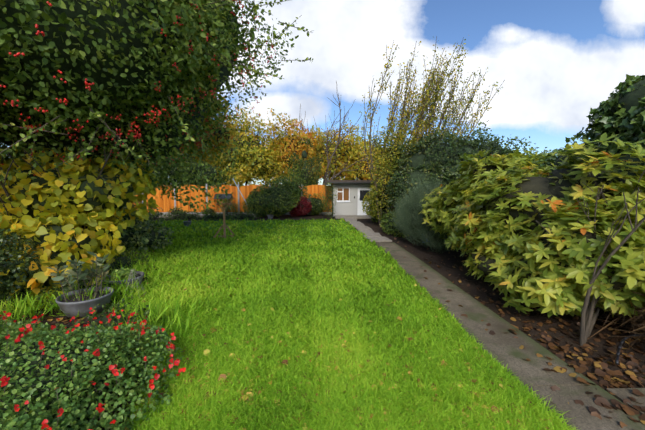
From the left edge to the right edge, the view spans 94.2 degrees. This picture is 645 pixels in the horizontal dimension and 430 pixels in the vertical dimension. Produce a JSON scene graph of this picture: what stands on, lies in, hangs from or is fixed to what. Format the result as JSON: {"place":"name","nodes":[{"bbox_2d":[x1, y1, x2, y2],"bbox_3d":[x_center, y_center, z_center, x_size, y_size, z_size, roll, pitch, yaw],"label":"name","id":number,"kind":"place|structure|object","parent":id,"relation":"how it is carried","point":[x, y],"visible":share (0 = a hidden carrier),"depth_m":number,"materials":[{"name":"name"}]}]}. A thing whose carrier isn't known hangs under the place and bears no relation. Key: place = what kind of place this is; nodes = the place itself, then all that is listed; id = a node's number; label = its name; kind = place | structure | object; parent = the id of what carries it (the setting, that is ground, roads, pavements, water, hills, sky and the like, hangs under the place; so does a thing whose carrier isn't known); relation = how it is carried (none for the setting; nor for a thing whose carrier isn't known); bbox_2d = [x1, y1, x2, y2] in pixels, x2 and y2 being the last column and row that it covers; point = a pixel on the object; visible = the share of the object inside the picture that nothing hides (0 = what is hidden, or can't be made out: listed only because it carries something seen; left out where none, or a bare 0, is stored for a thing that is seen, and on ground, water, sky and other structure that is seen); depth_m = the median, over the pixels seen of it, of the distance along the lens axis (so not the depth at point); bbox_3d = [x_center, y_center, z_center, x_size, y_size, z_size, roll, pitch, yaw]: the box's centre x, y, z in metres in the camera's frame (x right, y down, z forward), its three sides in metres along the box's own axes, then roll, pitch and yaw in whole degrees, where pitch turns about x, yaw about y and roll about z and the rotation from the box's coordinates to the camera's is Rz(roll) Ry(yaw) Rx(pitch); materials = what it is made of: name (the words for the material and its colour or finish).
{"place":"outdoors","nodes":[
{"label":"outdoors","id":0,"kind":"place"},
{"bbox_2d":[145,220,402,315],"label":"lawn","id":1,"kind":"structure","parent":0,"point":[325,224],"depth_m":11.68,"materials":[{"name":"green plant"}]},
{"bbox_2d":[183,221,191,226],"bbox_3d":[-5.705,0.371,12.649,0.330,0.220,0.330,0,5,-1],"label":"pot","id":2,"kind":"object","parent":1,"relation":"on","point":[187,223],"visible":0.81,"depth_m":12.54,"materials":[{"name":"grey plastic"}]},
{"bbox_2d":[213,194,233,238],"bbox_3d":[-3.202,0.024,9.751,0.635,1.426,0.586,2,5,18],"label":"bird table","id":3,"kind":"object","parent":1,"relation":"on","point":[230,197],"visible":0.88,"depth_m":9.71,"materials":[{"name":"wood"}]},
{"bbox_2d":[113,225,552,429],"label":"fallen leaves","id":4,"kind":"object","parent":1,"relation":"on","point":[223,376],"depth_m":2.39,"materials":[{"name":"plant"}]},
{"bbox_2d":[102,218,577,429],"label":"lawn grass","id":5,"kind":"structure","parent":1,"relation":"on","point":[309,296],"depth_m":3.00,"materials":[{"name":"green plant"}]},
{"bbox_2d":[1,0,644,186],"label":"sky","id":6,"kind":"structure","parent":0,"point":[557,60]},
{"bbox_2d":[9,215,644,429],"bbox_3d":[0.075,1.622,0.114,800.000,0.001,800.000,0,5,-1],"label":"ground","id":7,"kind":"structure","parent":0,"point":[423,254],"depth_m":3.80,"materials":[{"name":"soil"}]},
{"bbox_2d":[0,228,40,299],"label":"cotoneaster bush","id":8,"kind":"object","parent":7,"relation":"on","point":[5,267],"visible":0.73,"depth_m":3.87,"materials":[{"name":"green plant"}]},
{"bbox_2d":[0,120,158,302],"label":"heart leaf shrub","id":9,"kind":"object","parent":7,"relation":"on","point":[46,211],"visible":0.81,"depth_m":5.01,"materials":[{"name":"yellow plant"}]},
{"bbox_2d":[46,251,113,317],"bbox_3d":[-3.125,0.873,3.919,0.659,0.801,0.630,0,5,-1],"label":"potted plant","id":10,"kind":"object","parent":7,"relation":"on","point":[72,306],"visible":0.92,"depth_m":3.83,"materials":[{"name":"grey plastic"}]},
{"bbox_2d":[6,154,175,258],"bbox_3d":[-7.574,-0.454,8.503,6.293,2.733,9.689,-2,6,-22],"label":"bush","id":11,"kind":"object","parent":7,"relation":"on","point":[146,234],"visible":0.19,"depth_m":7.37,"materials":[{"name":"green plant"}]},
{"bbox_2d":[0,307,185,429],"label":"red groundcover flower","id":12,"kind":"object","parent":7,"relation":"on","point":[58,380],"visible":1,"depth_m":2.16,"materials":[{"name":"green plant"}]},
{"bbox_2d":[0,219,208,356],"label":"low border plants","id":13,"kind":"object","parent":7,"relation":"on","point":[27,305],"visible":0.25,"depth_m":3.76,"materials":[{"name":"green plant"}]},
{"bbox_2d":[103,267,143,293],"bbox_3d":[-3.160,1.014,4.770,0.560,0.368,0.560,0,5,-1],"label":"stone planter","id":14,"kind":"object","parent":7,"relation":"on","point":[122,272],"visible":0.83,"depth_m":4.70,"materials":[{"name":"grey plastic"}]},
{"bbox_2d":[124,269,145,297],"bbox_3d":[-2.753,1.008,4.375,0.343,0.451,0.326,0,5,-1],"label":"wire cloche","id":15,"kind":"object","parent":7,"relation":"on","point":[135,281],"visible":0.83,"depth_m":4.37,"materials":[{"name":"beige metal"}]},
{"bbox_2d":[0,0,313,213],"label":"holly tree","id":16,"kind":"object","parent":7,"relation":"on","point":[153,76],"visible":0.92,"depth_m":4.80,"materials":[{"name":"green plant"}]},
{"bbox_2d":[138,145,230,186],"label":"green tree","id":17,"kind":"object","parent":7,"relation":"on","point":[210,171],"visible":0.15,"depth_m":19.50,"materials":[{"name":"green plant"}]},
{"bbox_2d":[149,92,239,163],"bbox_3d":[-5.159,-2.317,10.942,4.318,5.900,3.641,0,5,-1],"label":"orange tree","id":18,"kind":"object","parent":7,"relation":"on","point":[224,143],"visible":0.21,"depth_m":10.59,"materials":[{"name":"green plant"}]},
{"bbox_2d":[149,206,259,219],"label":"low plants","id":19,"kind":"object","parent":7,"relation":"on","point":[182,214],"visible":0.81,"depth_m":15.47,"materials":[{"name":"green plant"}]},
{"bbox_2d":[155,214,256,217],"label":"bed edging stones","id":20,"kind":"object","parent":7,"relation":"on","point":[201,215],"visible":0.1,"depth_m":16.02,"materials":[{"name":"grey stone"}]},
{"bbox_2d":[168,104,265,178],"bbox_3d":[-9.441,-5.189,25.651,10.240,8.946,6.647,2,6,24],"label":"yellow tree","id":21,"kind":"object","parent":7,"relation":"on","point":[242,123],"visible":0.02,"depth_m":24.53,"materials":[{"name":"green plant"}]},
{"bbox_2d":[210,192,241,213],"bbox_3d":[-5.476,-0.738,17.244,1.901,1.605,1.757,4,7,38],"label":"shrub","id":22,"kind":"object","parent":7,"relation":"on","point":[229,206],"visible":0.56,"depth_m":17.10,"materials":[{"name":"green plant"}]},
{"bbox_2d":[128,184,331,214],"bbox_3d":[-6.005,-0.944,18.052,13.400,1.860,0.100,0,5,-1],"label":"fence","id":23,"kind":"object","parent":7,"relation":"on","point":[165,203],"visible":0.27,"depth_m":18.02,"materials":[{"name":"orange wood"}]},
{"bbox_2d":[205,107,292,186],"bbox_3d":[-6.039,-4.050,21.963,7.829,7.342,5.610,0,5,-1],"label":"yellow tree","id":24,"kind":"object","parent":7,"relation":"on","point":[260,163],"visible":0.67,"depth_m":20.78,"materials":[{"name":"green plant"}]},
{"bbox_2d":[242,173,326,216],"bbox_3d":[-2.080,-1.090,16.689,4.818,2.503,2.770,0,5,-1],"label":"green shrub","id":25,"kind":"object","parent":7,"relation":"on","point":[275,199],"visible":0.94,"depth_m":16.09,"materials":[{"name":"green plant"}]},
{"bbox_2d":[260,108,326,184],"bbox_3d":[-2.287,-4.202,23.312,5.152,7.414,4.891,4,7,37],"label":"orange tree","id":26,"kind":"object","parent":7,"relation":"on","point":[288,146],"visible":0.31,"depth_m":22.28,"materials":[{"name":"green plant"}]},
{"bbox_2d":[289,196,311,216],"bbox_3d":[-1.282,-0.470,16.800,1.406,1.222,1.069,2,6,22],"label":"red maple bush","id":27,"kind":"object","parent":7,"relation":"on","point":[303,207],"visible":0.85,"depth_m":16.54,"materials":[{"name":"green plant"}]},
{"bbox_2d":[286,137,323,186],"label":"tree","id":28,"kind":"object","parent":7,"relation":"on","point":[305,175],"visible":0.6,"depth_m":19.14,"materials":[{"name":"green plant"}]},
{"bbox_2d":[5,226,644,388],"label":"fallen leaves","id":29,"kind":"object","parent":7,"relation":"on","point":[608,374],"visible":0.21,"depth_m":2.99,"materials":[{"name":"brown plant"}]},
{"bbox_2d":[320,182,337,217],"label":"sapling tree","id":30,"kind":"object","parent":7,"relation":"on","point":[329,198],"visible":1,"depth_m":15.40,"materials":[{"name":"green plant"}]},
{"bbox_2d":[299,82,374,184],"bbox_3d":[0.868,-5.165,23.258,5.818,9.363,4.862,-2,6,-22],"label":"bare tree","id":31,"kind":"object","parent":7,"relation":"on","point":[331,156],"visible":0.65,"depth_m":22.95,"materials":[{"name":"brown plant"}]},
{"bbox_2d":[301,120,388,184],"bbox_3d":[1.870,-4.366,25.677,9.023,7.305,6.716,0,5,-1],"label":"orange tree","id":32,"kind":"object","parent":7,"relation":"on","point":[354,153],"visible":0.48,"depth_m":23.85,"materials":[{"name":"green plant"}]},
{"bbox_2d":[324,180,374,215],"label":"outbuilding","id":33,"kind":"structure","parent":7,"relation":"on","point":[350,195],"depth_m":17.00,"materials":[{"name":"white paint"}]},
{"bbox_2d":[334,215,374,218],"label":"concrete slab","id":34,"kind":"structure","parent":7,"relation":"on","point":[353,216],"depth_m":16.27,"materials":[{"name":"grey concrete"}]},
{"bbox_2d":[344,218,391,241],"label":"paving slabs","id":35,"kind":"structure","parent":7,"relation":"on","point":[368,231],"depth_m":10.90,"materials":[{"name":"grey concrete"}]},
{"bbox_2d":[369,163,408,237],"bbox_3d":[3.021,-1.299,13.267,2.418,3.540,7.929,2,6,19],"label":"climber bush","id":36,"kind":"object","parent":7,"relation":"on","point":[388,221],"visible":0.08,"depth_m":10.43,"materials":[{"name":"green plant"}]},
{"bbox_2d":[390,177,458,253],"bbox_3d":[2.869,-0.105,8.223,1.909,1.998,3.330,0,5,-1],"label":"rosemary bush","id":37,"kind":"object","parent":7,"relation":"on","point":[409,217],"visible":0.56,"depth_m":7.88,"materials":[{"name":"green plant"}]},
{"bbox_2d":[359,35,504,225],"bbox_3d":[4.455,-3.265,12.400,5.921,7.560,3.083,0,5,-1],"label":"wispy yellow tree","id":38,"kind":"object","parent":7,"relation":"on","point":[379,203],"visible":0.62,"depth_m":12.21,"materials":[{"name":"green plant"}]},
{"bbox_2d":[350,120,546,178],"bbox_3d":[9.482,-4.806,27.555,17.918,7.848,7.630,2,6,21],"label":"green tree","id":39,"kind":"object","parent":7,"relation":"on","point":[480,133],"visible":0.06,"depth_m":24.33,"materials":[{"name":"green plant"}]},
{"bbox_2d":[386,128,514,212],"bbox_3d":[5.191,-1.384,11.544,5.732,3.785,4.582,0,5,-1],"label":"bush","id":40,"kind":"object","parent":7,"relation":"on","point":[440,162],"visible":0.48,"depth_m":10.20,"materials":[{"name":"green plant"}]},
{"bbox_2d":[475,145,562,163],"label":"hedge bushes","id":41,"kind":"object","parent":7,"relation":"on","point":[543,153],"depth_m":11.59,"materials":[{"name":"green plant"}]},
{"bbox_2d":[419,132,644,345],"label":"rhododendron bush","id":42,"kind":"object","parent":7,"relation":"on","point":[526,235],"visible":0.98,"depth_m":3.56,"materials":[{"name":"green plant"}]},
{"bbox_2d":[580,249,644,351],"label":"dry twigs","id":43,"kind":"object","parent":7,"relation":"on","point":[640,323],"visible":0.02,"depth_m":3.16,"materials":[{"name":"brown wood"}]},
{"bbox_2d":[615,333,644,364],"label":"garden hose","id":44,"kind":"object","parent":7,"relation":"on","point":[618,350],"visible":0.92,"depth_m":2.87,"materials":[{"name":"black plastic"}]},
{"bbox_2d":[375,242,644,429],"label":"path","id":45,"kind":"structure","parent":0,"point":[503,347],"depth_m":2.78,"materials":[{"name":"concrete"}]},
{"bbox_2d":[404,257,644,427],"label":"fallen leaves","id":46,"kind":"object","parent":45,"relation":"on","point":[600,400],"depth_m":2.24,"materials":[{"name":"brown plant"}]},
{"bbox_2d":[502,74,644,185],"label":"ivy bush","id":47,"kind":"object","parent":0,"point":[601,123],"depth_m":4.35,"materials":[{"name":"green plant"}]}
]}

